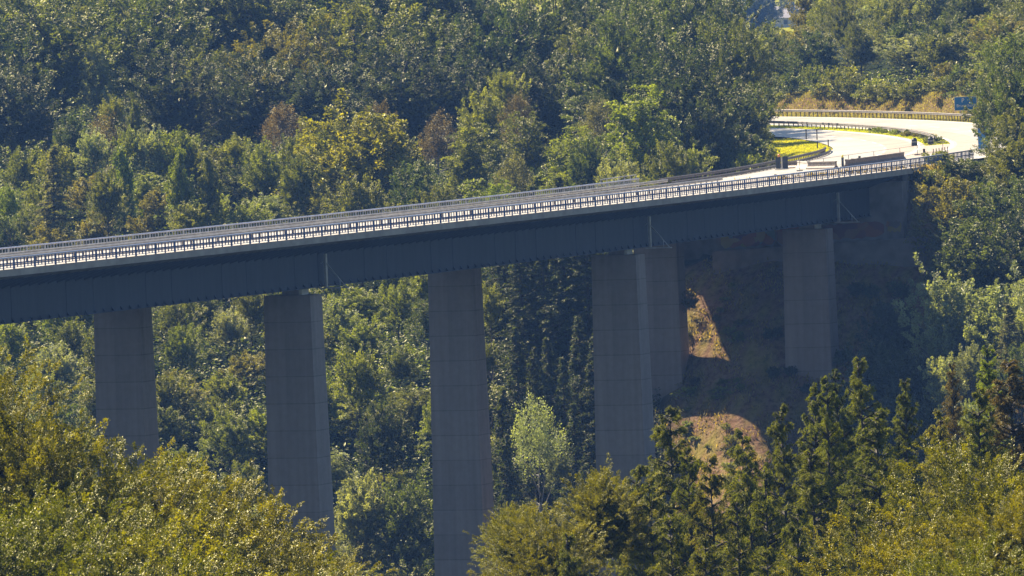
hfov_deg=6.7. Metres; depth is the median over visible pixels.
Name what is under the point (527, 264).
spruce tree
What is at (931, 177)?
shrub
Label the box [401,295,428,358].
birch tree
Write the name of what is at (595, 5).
beech tree
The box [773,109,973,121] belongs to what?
guardrail
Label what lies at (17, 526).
beech tree
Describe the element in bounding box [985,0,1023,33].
sparse tree
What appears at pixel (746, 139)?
broadleaf tree
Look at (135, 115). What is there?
poplar tree
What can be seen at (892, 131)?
shrub
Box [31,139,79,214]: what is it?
young tree
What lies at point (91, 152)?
young tree
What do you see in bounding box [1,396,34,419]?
young tree
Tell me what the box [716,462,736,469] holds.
shrub
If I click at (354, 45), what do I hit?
beech tree
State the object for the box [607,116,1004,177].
road
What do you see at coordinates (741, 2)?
broadleaf tree
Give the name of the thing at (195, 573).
beech tree
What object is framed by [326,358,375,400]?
young tree
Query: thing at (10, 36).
beech tree
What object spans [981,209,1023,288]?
beech tree
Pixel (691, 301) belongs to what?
young tree
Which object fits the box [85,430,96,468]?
birch tree
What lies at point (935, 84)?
shrub
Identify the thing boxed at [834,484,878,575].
spruce tree
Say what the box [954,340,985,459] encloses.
young tree
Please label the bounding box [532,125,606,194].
birch tree
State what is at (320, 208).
young tree
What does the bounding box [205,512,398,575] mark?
beech tree
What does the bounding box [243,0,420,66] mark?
beech tree
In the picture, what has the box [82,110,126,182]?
sparse tree
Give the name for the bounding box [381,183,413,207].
young tree
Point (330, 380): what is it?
young tree
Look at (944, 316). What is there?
broadleaf tree
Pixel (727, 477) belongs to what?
shrub
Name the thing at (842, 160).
traffic beacon
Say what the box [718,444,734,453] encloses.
shrub
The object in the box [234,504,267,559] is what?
broadleaf tree
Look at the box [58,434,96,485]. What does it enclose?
young tree
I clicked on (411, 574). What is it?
young tree
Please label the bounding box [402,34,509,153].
beech tree
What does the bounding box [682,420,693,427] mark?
shrub
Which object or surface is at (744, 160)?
shrub
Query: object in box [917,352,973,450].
young tree
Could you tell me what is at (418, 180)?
broadleaf tree
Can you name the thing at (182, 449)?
young tree
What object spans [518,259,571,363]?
spruce tree
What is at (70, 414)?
young tree
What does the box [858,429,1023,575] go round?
beech tree
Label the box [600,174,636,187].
end railing
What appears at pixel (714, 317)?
shrub
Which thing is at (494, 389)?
young tree
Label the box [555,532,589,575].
larch tree
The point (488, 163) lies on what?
young tree
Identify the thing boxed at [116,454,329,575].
beech tree
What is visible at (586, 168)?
broadleaf tree
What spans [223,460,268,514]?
broadleaf tree
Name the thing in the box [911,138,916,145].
impact drum
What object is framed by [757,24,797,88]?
broadleaf tree
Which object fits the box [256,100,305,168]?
sparse tree
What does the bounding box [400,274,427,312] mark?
broadleaf tree
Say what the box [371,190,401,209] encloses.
broadleaf tree
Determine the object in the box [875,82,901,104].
shrub
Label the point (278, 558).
beech tree
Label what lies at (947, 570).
beech tree
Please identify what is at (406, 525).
broadleaf tree
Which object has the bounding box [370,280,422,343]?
young tree
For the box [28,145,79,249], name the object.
spruce tree
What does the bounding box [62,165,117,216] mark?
broadleaf tree
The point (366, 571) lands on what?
young tree
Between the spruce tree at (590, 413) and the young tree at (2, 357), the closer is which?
the spruce tree at (590, 413)
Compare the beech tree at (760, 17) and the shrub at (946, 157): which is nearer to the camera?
the shrub at (946, 157)
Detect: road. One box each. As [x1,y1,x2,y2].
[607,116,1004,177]
[622,128,924,187]
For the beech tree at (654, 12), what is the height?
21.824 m
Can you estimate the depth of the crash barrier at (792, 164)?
970.63 m
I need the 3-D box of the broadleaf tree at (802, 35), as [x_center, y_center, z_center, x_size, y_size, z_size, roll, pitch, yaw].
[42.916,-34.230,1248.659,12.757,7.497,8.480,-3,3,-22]
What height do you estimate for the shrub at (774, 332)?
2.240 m
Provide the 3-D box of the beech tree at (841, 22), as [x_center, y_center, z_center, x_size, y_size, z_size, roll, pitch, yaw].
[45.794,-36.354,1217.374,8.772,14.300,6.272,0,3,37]
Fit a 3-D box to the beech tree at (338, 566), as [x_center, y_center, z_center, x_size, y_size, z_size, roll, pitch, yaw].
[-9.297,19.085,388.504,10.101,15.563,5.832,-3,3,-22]
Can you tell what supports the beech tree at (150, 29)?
on the ground at (766, 304)
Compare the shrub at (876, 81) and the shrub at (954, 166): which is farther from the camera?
the shrub at (876, 81)
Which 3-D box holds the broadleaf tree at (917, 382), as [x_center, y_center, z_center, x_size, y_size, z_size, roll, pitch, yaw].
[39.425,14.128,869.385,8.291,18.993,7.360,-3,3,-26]
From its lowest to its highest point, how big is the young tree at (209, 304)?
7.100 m
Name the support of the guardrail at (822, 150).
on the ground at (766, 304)
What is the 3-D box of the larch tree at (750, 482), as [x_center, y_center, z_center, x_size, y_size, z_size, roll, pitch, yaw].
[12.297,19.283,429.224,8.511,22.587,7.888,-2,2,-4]
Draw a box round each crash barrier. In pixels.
[788,161,796,167]
[796,160,807,168]
[806,161,837,168]
[844,152,905,166]
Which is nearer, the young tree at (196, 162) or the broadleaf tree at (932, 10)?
the young tree at (196, 162)
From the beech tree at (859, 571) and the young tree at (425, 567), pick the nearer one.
the beech tree at (859, 571)
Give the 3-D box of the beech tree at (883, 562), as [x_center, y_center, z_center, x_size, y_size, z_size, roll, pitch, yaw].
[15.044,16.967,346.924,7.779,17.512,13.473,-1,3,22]
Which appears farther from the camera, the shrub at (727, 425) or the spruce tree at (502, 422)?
the shrub at (727, 425)
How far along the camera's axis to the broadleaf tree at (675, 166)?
971.52 m
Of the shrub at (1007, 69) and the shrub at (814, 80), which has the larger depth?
the shrub at (814, 80)
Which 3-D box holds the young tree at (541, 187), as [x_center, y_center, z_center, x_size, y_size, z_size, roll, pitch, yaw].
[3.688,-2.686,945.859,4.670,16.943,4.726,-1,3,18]
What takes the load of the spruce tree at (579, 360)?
on the ground at (766, 304)
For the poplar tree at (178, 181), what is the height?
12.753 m
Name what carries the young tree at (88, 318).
on the ground at (766, 304)
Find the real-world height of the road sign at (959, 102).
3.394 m
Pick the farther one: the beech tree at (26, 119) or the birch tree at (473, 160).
the beech tree at (26, 119)
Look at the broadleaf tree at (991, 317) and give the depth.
875.67 m
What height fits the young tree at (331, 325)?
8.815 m
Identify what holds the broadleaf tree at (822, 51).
on the ground at (766, 304)
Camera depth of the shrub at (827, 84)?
1171.59 m
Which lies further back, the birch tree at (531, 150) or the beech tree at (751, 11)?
the beech tree at (751, 11)
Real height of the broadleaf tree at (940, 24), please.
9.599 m
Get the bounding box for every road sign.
[954,96,976,113]
[977,128,985,148]
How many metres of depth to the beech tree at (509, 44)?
1082.46 m
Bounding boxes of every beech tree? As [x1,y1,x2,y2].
[0,0,64,55]
[0,0,130,153]
[0,17,53,140]
[0,47,66,167]
[0,335,95,490]
[0,412,143,575]
[0,468,153,575]
[0,475,218,575]
[0,483,142,575]
[1,406,252,572]
[6,558,150,575]
[20,0,82,37]
[59,0,140,30]
[63,0,142,44]
[76,0,219,138]
[80,534,382,575]
[92,437,292,575]
[99,472,273,575]
[114,24,256,142]
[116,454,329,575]
[124,0,205,88]
[136,0,294,82]
[144,561,260,575]
[165,0,340,79]
[203,42,308,150]
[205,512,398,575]
[206,538,361,575]
[223,13,354,145]
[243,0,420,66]
[266,59,388,153]
[285,0,437,153]
[285,542,364,575]
[290,563,318,575]
[340,8,502,152]
[341,20,491,149]
[370,0,451,68]
[393,0,529,50]
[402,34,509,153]
[446,0,565,137]
[463,497,615,575]
[469,568,515,575]
[471,501,554,575]
[484,0,614,149]
[491,49,589,149]
[518,0,615,119]
[540,453,665,575]
[556,0,685,161]
[559,0,650,129]
[588,0,703,97]
[603,21,753,173]
[607,0,737,97]
[666,0,764,66]
[680,13,786,110]
[727,0,770,32]
[731,0,777,34]
[754,0,791,22]
[772,498,985,575]
[801,566,900,575]
[814,0,870,68]
[831,19,887,75]
[858,0,926,50]
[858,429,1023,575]
[880,0,925,29]
[888,485,1023,575]
[891,522,1023,575]
[923,172,1023,282]
[937,0,996,48]
[961,16,1023,160]
[980,94,1023,210]
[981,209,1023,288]
[982,41,1023,132]
[991,264,1023,358]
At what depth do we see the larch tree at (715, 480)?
425.61 m
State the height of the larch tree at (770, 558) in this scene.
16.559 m
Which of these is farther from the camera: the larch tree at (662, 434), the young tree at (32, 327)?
the young tree at (32, 327)
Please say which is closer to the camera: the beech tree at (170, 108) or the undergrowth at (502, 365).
the undergrowth at (502, 365)
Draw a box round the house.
[765,2,802,27]
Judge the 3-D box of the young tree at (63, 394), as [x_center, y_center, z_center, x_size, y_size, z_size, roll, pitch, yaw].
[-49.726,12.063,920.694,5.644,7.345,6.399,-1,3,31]
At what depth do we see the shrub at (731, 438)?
893.75 m
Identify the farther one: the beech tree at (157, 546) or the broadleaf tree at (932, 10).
the broadleaf tree at (932, 10)
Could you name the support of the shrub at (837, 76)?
on the ground at (766, 304)
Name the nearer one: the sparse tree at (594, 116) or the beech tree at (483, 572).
the beech tree at (483, 572)
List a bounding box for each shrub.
[669,385,697,398]
[674,376,699,387]
[679,407,691,411]
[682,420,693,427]
[687,436,699,441]
[692,316,705,322]
[711,314,721,325]
[711,386,729,394]
[713,378,733,385]
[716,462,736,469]
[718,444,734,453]
[719,325,736,336]
[720,422,730,432]
[721,434,736,446]
[721,473,736,481]
[729,151,770,174]
[746,148,770,165]
[761,78,785,101]
[761,326,784,341]
[765,70,807,95]
[765,366,781,382]
[766,143,789,160]
[768,420,796,426]
[772,460,800,474]
[783,365,796,375]
[798,62,829,93]
[798,69,835,97]
[798,382,819,393]
[809,64,868,98]
[831,74,872,99]
[833,72,864,92]
[834,349,855,361]
[837,382,851,396]
[846,282,864,299]
[850,78,888,99]
[855,83,889,102]
[867,126,880,132]
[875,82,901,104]
[886,80,928,101]
[886,129,898,134]
[890,284,915,300]
[897,77,932,95]
[900,131,911,136]
[918,75,956,92]
[920,169,961,184]
[922,150,955,164]
[927,61,958,83]
[928,160,966,176]
[933,136,948,140]
[938,79,990,99]
[940,62,988,86]
[954,68,982,93]
[956,160,982,176]
[957,157,980,170]
[967,76,994,92]
[975,70,992,81]
[975,161,988,171]
[985,65,1012,92]
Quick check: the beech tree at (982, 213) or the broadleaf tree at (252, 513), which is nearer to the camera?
the broadleaf tree at (252, 513)
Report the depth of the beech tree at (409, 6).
1154.82 m
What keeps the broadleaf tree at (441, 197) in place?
on the ground at (766, 304)
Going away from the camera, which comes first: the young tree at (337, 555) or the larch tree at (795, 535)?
the larch tree at (795, 535)
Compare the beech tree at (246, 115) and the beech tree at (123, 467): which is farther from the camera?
the beech tree at (246, 115)
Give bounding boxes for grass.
[667,86,982,121]
[756,138,831,171]
[769,125,948,145]
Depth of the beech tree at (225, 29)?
1145.54 m
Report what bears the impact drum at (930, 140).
on the grass at (838, 129)
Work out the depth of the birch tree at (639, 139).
983.98 m
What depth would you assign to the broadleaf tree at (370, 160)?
1010.10 m
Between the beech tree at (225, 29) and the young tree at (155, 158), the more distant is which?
the beech tree at (225, 29)
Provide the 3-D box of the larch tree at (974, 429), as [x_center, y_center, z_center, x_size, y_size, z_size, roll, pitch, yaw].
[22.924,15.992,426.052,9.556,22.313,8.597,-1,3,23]
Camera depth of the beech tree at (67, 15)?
1208.36 m
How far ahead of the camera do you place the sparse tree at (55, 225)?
1012.43 m
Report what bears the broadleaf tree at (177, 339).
on the ground at (766, 304)
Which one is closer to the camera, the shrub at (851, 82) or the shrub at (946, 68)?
the shrub at (946, 68)
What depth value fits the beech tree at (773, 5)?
2418.01 m
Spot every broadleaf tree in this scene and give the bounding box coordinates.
[8,197,47,249]
[26,340,88,399]
[49,113,103,202]
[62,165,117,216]
[79,307,160,347]
[86,166,131,241]
[157,405,190,453]
[158,369,211,411]
[161,313,212,374]
[165,193,224,234]
[176,28,250,150]
[194,409,254,478]
[219,163,280,199]
[220,294,265,346]
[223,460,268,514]
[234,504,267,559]
[270,88,431,218]
[276,152,329,220]
[298,125,355,214]
[318,158,400,289]
[324,286,381,329]
[334,467,400,575]
[352,399,423,571]
[361,457,434,575]
[362,98,405,165]
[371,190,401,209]
[379,382,430,428]
[389,159,445,212]
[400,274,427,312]
[409,175,458,210]
[451,86,523,167]
[481,264,532,302]
[520,162,562,196]
[566,132,625,194]
[593,143,643,191]
[639,139,691,185]
[670,97,745,176]
[700,0,775,50]
[700,118,753,173]
[717,82,787,149]
[725,81,771,133]
[741,55,770,95]
[755,20,787,79]
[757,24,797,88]
[776,24,827,63]
[781,29,842,78]
[784,0,835,38]
[786,25,837,58]
[829,0,857,55]
[834,340,903,504]
[835,391,891,535]
[852,283,926,379]
[863,387,931,509]
[867,336,941,508]
[872,33,939,76]
[891,252,996,417]
[899,0,957,32]
[903,160,986,265]
[910,11,976,64]
[923,199,1023,306]
[952,13,1023,64]
[958,260,1023,389]
[966,30,1023,66]
[970,93,1000,149]
[995,344,1023,441]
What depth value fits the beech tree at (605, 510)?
425.17 m
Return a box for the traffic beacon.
[841,155,845,166]
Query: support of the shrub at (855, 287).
on the ground at (766, 304)
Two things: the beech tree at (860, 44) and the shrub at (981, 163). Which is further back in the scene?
the beech tree at (860, 44)
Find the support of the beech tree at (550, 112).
on the ground at (766, 304)
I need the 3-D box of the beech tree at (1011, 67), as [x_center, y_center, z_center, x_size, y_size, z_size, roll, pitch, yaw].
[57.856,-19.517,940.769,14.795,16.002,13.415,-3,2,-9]
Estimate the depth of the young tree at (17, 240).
996.64 m
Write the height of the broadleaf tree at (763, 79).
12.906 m
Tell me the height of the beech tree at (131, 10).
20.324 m
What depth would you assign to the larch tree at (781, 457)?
450.78 m
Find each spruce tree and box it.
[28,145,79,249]
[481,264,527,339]
[491,387,533,575]
[492,327,543,511]
[493,434,524,575]
[494,262,546,372]
[500,185,553,336]
[516,346,556,546]
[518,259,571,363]
[523,337,585,515]
[533,176,583,310]
[536,256,590,353]
[542,357,584,540]
[551,403,597,575]
[556,253,604,346]
[557,179,591,311]
[560,316,595,483]
[571,439,597,575]
[578,337,595,487]
[580,328,594,463]
[781,382,847,563]
[816,368,866,575]
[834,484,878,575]
[877,378,935,572]
[930,362,970,530]
[961,345,1013,511]
[987,304,1023,441]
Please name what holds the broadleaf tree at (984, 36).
on the ground at (766, 304)
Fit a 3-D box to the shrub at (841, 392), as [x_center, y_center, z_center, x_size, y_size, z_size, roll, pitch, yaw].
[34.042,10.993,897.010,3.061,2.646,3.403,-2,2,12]
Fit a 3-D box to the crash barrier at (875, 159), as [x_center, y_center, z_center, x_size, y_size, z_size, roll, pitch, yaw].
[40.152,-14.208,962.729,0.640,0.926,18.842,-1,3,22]
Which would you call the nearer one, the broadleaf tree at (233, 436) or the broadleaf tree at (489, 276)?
the broadleaf tree at (233, 436)
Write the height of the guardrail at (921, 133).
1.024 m
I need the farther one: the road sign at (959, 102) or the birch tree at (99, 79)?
the road sign at (959, 102)
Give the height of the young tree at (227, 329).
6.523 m
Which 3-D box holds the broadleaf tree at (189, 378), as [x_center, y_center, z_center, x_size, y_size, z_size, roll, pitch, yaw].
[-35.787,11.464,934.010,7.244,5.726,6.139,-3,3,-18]
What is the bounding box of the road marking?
[743,117,980,180]
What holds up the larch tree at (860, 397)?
on the ground at (766, 304)
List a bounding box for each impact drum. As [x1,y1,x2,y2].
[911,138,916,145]
[928,137,933,144]
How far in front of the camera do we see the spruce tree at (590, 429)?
905.82 m
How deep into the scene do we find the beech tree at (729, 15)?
1119.14 m
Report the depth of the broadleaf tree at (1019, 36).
1137.52 m
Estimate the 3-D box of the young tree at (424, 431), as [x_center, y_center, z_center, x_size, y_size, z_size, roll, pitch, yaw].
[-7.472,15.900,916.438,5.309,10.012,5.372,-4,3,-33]
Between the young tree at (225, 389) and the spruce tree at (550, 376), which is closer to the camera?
the spruce tree at (550, 376)
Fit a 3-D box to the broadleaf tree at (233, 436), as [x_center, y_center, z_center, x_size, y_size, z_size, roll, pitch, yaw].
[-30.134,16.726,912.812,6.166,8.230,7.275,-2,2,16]
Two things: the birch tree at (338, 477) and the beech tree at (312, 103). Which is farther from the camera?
the beech tree at (312, 103)
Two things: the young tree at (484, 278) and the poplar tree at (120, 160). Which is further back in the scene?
the poplar tree at (120, 160)
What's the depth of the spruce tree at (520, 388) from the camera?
905.61 m
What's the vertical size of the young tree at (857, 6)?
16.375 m
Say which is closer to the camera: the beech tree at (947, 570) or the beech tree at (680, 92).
the beech tree at (947, 570)
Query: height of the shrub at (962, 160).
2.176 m
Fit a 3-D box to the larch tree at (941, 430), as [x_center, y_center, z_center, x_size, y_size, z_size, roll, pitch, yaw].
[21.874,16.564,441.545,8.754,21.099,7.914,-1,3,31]
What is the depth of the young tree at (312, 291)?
970.27 m
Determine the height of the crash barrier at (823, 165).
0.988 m
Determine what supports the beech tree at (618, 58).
on the ground at (766, 304)
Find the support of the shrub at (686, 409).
on the ground at (766, 304)
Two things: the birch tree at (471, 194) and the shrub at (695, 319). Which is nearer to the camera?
the shrub at (695, 319)
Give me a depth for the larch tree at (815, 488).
415.87 m
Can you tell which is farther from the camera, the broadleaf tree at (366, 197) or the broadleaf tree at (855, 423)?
the broadleaf tree at (366, 197)
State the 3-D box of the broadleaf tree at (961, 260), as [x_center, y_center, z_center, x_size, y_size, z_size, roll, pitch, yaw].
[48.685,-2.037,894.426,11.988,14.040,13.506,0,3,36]
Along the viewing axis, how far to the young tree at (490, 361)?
900.97 m
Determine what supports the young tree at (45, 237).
on the ground at (766, 304)
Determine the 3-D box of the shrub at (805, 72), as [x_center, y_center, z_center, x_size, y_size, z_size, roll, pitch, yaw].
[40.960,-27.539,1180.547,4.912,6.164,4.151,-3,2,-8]
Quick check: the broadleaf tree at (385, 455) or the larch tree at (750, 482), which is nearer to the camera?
the larch tree at (750, 482)
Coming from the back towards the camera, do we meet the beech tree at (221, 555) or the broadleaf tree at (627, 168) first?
the broadleaf tree at (627, 168)
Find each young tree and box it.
[0,145,43,211]
[0,183,24,251]
[0,214,26,252]
[0,323,33,369]
[0,345,14,376]
[0,358,16,406]
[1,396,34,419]
[15,320,43,339]
[15,368,72,417]
[19,176,61,216]
[20,221,73,249]
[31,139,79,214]
[33,316,78,342]
[39,398,86,442]
[46,316,92,361]
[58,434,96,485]
[68,314,93,333]
[72,127,115,181]
[72,211,119,244]
[74,328,94,391]
[93,94,127,172]
[109,124,150,172]
[123,212,166,239]
[128,123,173,193]
[135,186,190,222]
[150,125,208,184]
[151,306,164,322]
[153,302,207,348]
[155,369,195,418]
[162,445,197,484]
[168,144,232,196]
[172,458,223,514]
[176,300,222,328]
[184,396,257,448]
[185,193,230,225]
[196,370,249,407]
[197,483,257,518]
[203,306,254,357]
[214,132,267,191]
[215,349,265,390]
[222,198,284,228]
[238,135,285,197]
[239,406,266,457]
[241,191,297,224]
[274,288,327,309]
[276,129,315,178]
[307,190,342,218]
[316,284,354,303]
[322,293,362,362]
[324,330,338,370]
[325,362,346,418]
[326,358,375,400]
[327,189,351,217]
[328,340,391,506]
[331,312,388,363]
[331,401,398,439]
[335,525,386,575]
[336,543,366,575]
[349,568,368,575]
[369,463,412,509]
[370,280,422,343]
[371,566,433,575]
[376,276,413,300]
[379,342,422,384]
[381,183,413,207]
[401,164,450,202]
[401,488,433,555]
[409,539,434,575]
[415,400,431,459]
[447,173,490,202]
[449,154,497,188]
[482,266,496,297]
[482,280,507,385]
[483,67,532,166]
[484,303,502,334]
[485,340,500,500]
[487,380,501,414]
[535,186,551,198]
[543,455,574,526]
[634,177,655,187]
[677,143,718,178]
[681,288,699,370]
[699,143,753,175]
[737,129,774,160]
[743,133,765,156]
[744,107,774,147]
[755,125,773,144]
[770,50,823,89]
[845,0,875,38]
[854,0,898,66]
[874,15,930,73]
[907,29,975,77]
[910,395,967,506]
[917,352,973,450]
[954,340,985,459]
[958,398,986,460]
[969,11,1013,62]
[979,0,1023,20]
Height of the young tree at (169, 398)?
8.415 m
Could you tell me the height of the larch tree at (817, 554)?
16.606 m
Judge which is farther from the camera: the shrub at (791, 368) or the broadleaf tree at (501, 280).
the broadleaf tree at (501, 280)
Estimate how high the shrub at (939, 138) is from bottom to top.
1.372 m
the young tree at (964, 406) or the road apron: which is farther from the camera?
the road apron
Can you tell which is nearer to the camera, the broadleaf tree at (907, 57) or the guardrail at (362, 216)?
the guardrail at (362, 216)
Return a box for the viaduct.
[0,149,977,575]
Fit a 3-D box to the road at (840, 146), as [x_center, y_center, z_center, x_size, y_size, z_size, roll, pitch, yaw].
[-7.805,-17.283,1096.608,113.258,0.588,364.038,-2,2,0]
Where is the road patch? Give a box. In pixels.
[821,129,977,154]
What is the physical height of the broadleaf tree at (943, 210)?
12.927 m
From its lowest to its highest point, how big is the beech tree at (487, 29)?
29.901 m
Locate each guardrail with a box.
[0,177,722,262]
[0,179,667,258]
[658,147,825,183]
[670,148,830,182]
[769,121,935,140]
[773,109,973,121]
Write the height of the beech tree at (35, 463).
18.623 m
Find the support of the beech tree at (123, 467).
on the ground at (766, 304)
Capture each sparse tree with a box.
[10,410,52,437]
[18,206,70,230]
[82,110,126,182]
[85,186,121,235]
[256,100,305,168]
[409,107,459,175]
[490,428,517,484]
[492,146,537,201]
[497,90,534,157]
[509,388,575,545]
[575,94,622,158]
[802,0,841,51]
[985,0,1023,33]
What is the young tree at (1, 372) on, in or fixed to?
on the ground at (766, 304)
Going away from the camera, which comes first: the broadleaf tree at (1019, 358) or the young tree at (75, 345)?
the broadleaf tree at (1019, 358)
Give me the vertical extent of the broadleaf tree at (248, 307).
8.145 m
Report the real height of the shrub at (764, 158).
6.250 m
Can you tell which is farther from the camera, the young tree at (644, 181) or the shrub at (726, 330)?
the young tree at (644, 181)
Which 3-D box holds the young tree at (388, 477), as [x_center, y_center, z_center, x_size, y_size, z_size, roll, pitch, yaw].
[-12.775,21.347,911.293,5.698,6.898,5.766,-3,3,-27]
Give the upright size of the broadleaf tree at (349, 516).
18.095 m
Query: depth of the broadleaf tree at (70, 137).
1041.33 m
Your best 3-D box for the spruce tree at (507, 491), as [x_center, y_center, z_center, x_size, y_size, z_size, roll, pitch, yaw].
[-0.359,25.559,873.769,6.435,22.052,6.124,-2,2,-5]
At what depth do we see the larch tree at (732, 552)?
402.50 m
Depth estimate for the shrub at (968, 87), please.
1121.14 m
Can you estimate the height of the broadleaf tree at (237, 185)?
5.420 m
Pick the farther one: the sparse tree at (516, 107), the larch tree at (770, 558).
the sparse tree at (516, 107)
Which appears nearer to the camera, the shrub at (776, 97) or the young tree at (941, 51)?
the young tree at (941, 51)
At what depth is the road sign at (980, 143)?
975.22 m
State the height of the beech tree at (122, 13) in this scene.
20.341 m
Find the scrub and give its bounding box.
[653,163,1023,552]
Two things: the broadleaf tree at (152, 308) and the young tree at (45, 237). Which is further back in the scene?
the young tree at (45, 237)
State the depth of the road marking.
1097.98 m
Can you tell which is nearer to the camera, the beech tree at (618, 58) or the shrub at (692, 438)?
the shrub at (692, 438)
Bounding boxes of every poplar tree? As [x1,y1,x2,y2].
[107,145,143,239]
[126,99,146,184]
[160,147,194,226]
[196,152,225,228]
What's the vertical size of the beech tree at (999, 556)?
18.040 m
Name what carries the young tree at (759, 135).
on the ground at (766, 304)
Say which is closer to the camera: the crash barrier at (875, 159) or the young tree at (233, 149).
the crash barrier at (875, 159)
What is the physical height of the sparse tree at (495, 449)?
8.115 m
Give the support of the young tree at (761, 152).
on the ground at (766, 304)
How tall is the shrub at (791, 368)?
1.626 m
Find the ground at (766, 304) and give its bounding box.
[0,0,1023,574]
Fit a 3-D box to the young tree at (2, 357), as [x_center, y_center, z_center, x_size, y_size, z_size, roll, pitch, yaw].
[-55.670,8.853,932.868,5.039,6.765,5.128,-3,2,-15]
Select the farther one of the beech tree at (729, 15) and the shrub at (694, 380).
the beech tree at (729, 15)
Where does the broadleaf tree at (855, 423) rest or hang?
on the ground at (766, 304)
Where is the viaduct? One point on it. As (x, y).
(816, 225)
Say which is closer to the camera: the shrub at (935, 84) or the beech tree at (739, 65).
the beech tree at (739, 65)
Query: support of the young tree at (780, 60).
on the ground at (766, 304)
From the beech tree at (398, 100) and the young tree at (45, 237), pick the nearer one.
the young tree at (45, 237)
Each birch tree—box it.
[29,373,64,416]
[62,377,96,436]
[76,35,120,162]
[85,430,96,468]
[131,170,166,213]
[331,447,359,504]
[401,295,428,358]
[440,117,515,202]
[456,178,507,274]
[477,105,555,191]
[480,173,516,277]
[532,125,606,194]
[541,15,607,147]
[598,84,683,182]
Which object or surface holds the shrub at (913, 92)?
on the ground at (766, 304)
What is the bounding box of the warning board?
[775,154,788,169]
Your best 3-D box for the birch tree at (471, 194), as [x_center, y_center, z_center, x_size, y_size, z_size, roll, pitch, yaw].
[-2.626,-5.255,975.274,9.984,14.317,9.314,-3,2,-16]
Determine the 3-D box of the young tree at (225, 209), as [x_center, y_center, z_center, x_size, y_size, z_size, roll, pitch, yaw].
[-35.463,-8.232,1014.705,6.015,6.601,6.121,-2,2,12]
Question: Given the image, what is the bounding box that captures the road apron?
[776,144,949,179]
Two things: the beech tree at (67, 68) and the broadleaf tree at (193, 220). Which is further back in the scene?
the beech tree at (67, 68)
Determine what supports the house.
on the ground at (766, 304)
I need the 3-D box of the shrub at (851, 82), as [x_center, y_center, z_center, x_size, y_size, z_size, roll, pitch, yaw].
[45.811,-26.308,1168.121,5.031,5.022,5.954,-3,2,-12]
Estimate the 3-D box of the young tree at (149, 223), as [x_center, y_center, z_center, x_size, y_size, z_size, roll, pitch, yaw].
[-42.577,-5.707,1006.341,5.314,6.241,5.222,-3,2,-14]
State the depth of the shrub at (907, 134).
1068.20 m
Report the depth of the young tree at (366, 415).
923.68 m
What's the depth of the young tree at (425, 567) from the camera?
890.13 m
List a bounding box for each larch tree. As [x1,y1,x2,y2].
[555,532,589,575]
[605,463,676,575]
[623,405,737,570]
[628,475,672,575]
[644,516,697,575]
[669,445,715,575]
[682,454,759,575]
[688,537,724,575]
[714,498,763,575]
[715,427,783,571]
[720,451,781,574]
[734,466,795,575]
[748,546,784,575]
[756,403,820,574]
[774,450,859,575]
[777,505,824,575]
[789,375,878,574]
[809,545,839,575]
[832,356,907,575]
[835,408,933,575]
[912,409,962,546]
[940,387,1016,533]
[953,358,1023,511]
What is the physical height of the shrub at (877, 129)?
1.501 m
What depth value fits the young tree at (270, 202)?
1011.65 m
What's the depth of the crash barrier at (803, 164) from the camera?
964.06 m
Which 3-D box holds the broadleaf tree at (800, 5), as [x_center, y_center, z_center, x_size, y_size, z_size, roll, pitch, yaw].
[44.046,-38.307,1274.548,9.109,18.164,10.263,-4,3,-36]
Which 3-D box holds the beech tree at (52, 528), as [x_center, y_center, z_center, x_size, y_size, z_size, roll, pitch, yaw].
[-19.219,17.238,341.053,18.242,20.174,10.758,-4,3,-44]
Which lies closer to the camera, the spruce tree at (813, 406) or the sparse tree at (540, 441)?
the spruce tree at (813, 406)
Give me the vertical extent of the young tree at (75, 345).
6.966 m
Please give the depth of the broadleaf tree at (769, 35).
1235.37 m
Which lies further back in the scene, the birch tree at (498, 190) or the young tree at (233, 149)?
the young tree at (233, 149)
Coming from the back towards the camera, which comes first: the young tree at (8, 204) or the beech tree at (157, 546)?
the young tree at (8, 204)
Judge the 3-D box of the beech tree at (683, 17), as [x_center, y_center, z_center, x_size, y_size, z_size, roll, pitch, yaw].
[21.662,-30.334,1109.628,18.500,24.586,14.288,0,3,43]
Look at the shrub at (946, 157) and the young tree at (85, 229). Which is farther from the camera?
the young tree at (85, 229)
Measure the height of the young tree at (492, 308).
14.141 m
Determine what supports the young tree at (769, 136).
on the ground at (766, 304)
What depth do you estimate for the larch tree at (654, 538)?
425.59 m
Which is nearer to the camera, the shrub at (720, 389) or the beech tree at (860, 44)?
the shrub at (720, 389)
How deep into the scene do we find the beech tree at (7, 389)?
371.94 m
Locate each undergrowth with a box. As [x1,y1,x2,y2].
[0,44,1023,575]
[485,297,668,565]
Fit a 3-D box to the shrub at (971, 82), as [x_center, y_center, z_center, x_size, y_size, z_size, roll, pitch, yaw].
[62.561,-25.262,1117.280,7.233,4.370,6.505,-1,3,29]
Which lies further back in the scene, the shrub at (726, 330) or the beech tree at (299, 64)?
the beech tree at (299, 64)
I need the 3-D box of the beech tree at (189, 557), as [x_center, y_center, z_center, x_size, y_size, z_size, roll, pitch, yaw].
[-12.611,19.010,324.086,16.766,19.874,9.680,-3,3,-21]
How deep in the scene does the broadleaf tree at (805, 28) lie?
1225.40 m
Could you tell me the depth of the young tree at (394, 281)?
977.12 m
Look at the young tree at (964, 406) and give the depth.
851.11 m
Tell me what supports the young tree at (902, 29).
on the ground at (766, 304)
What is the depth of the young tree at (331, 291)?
978.30 m
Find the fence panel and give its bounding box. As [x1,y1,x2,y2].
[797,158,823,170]
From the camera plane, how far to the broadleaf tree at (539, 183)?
989.55 m
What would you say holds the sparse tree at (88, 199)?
on the ground at (766, 304)

